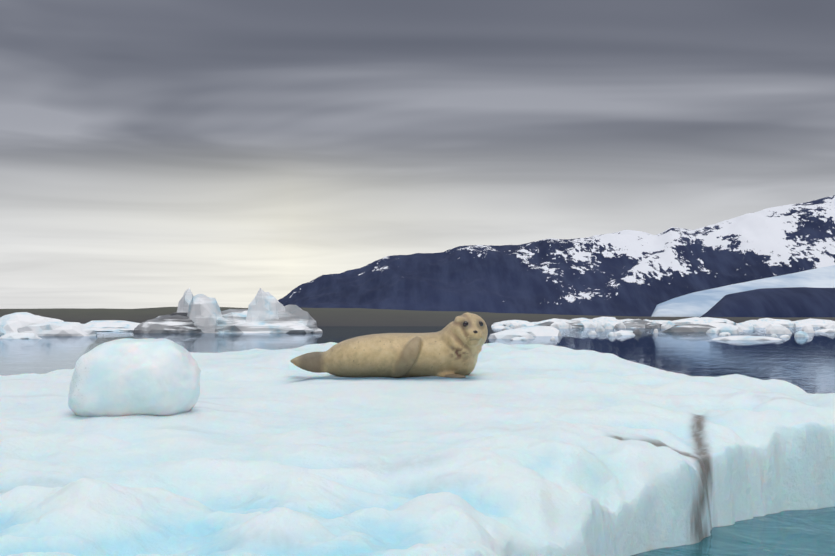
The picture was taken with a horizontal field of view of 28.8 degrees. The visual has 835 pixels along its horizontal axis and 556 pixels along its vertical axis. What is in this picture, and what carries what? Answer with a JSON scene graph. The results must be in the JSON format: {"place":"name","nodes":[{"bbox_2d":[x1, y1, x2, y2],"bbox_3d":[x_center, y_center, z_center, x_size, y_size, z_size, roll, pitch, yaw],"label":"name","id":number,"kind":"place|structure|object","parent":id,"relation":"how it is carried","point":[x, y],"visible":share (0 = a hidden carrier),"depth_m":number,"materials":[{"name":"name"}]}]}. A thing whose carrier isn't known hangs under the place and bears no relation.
{"place":"outdoors","nodes":[
{"label":"outdoors","id":0,"kind":"place"},
{"bbox_2d":[0,326,834,555],"bbox_3d":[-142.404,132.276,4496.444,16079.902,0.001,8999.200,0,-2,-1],"label":"water","id":1,"kind":"structure","parent":0,"point":[806,364],"depth_m":68.73,"materials":[{"name":"blue liquid"}]},
{"bbox_2d":[0,342,834,555],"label":"ice floe","id":2,"kind":"object","parent":1,"relation":"on","point":[501,449],"visible":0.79,"depth_m":9.10,"materials":[{"name":"white ice"}]},
{"bbox_2d":[68,338,200,416],"bbox_3d":[-1.823,0.690,10.496,0.853,0.602,0.734,0,-2,11],"label":"ice boulder","id":3,"kind":"object","parent":2,"relation":"on","point":[144,376],"visible":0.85,"depth_m":10.20,"materials":[{"name":"white ice"}]},
{"bbox_2d":[290,312,487,377],"bbox_3d":[-0.213,0.556,13.442,1.649,0.539,0.550,0,-2,7],"label":"seal","id":4,"kind":"object","parent":2,"relation":"on","point":[452,349],"visible":0.94,"depth_m":13.24,"materials":[{"name":"fur"}]},
{"bbox_2d":[0,288,834,339],"bbox_3d":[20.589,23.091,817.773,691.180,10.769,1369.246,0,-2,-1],"label":"ice floes","id":5,"kind":"object","parent":1,"relation":"on","point":[266,312],"visible":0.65,"depth_m":255.75,"materials":[{"name":"white ice"}]},
{"bbox_2d":[0,307,834,325],"bbox_3d":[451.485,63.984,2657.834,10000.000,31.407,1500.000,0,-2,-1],"label":"shore","id":6,"kind":"structure","parent":0,"point":[350,317],"depth_m":2055.41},
{"bbox_2d":[0,0,834,308],"label":"sky","id":7,"kind":"structure","parent":0,"point":[152,152],"materials":[{"name":"grey"}]},
{"bbox_2d":[278,195,834,316],"bbox_3d":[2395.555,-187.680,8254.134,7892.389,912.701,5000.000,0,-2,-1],"label":"mountain","id":8,"kind":"structure","parent":0,"point":[632,273],"depth_m":7117.82,"materials":[{"name":"stone"}]},
{"bbox_2d":[651,265,834,316],"bbox_3d":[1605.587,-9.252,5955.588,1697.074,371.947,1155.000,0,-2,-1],"label":"glacier","id":9,"kind":"object","parent":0,"point":[698,304],"visible":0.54,"depth_m":6117.43,"materials":[{"name":"white ice"}]},
{"bbox_2d":[701,287,834,317],"bbox_3d":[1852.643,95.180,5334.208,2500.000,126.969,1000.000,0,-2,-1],"label":"moraine hill","id":10,"kind":"structure","parent":0,"point":[792,302],"depth_m":4957.41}
]}

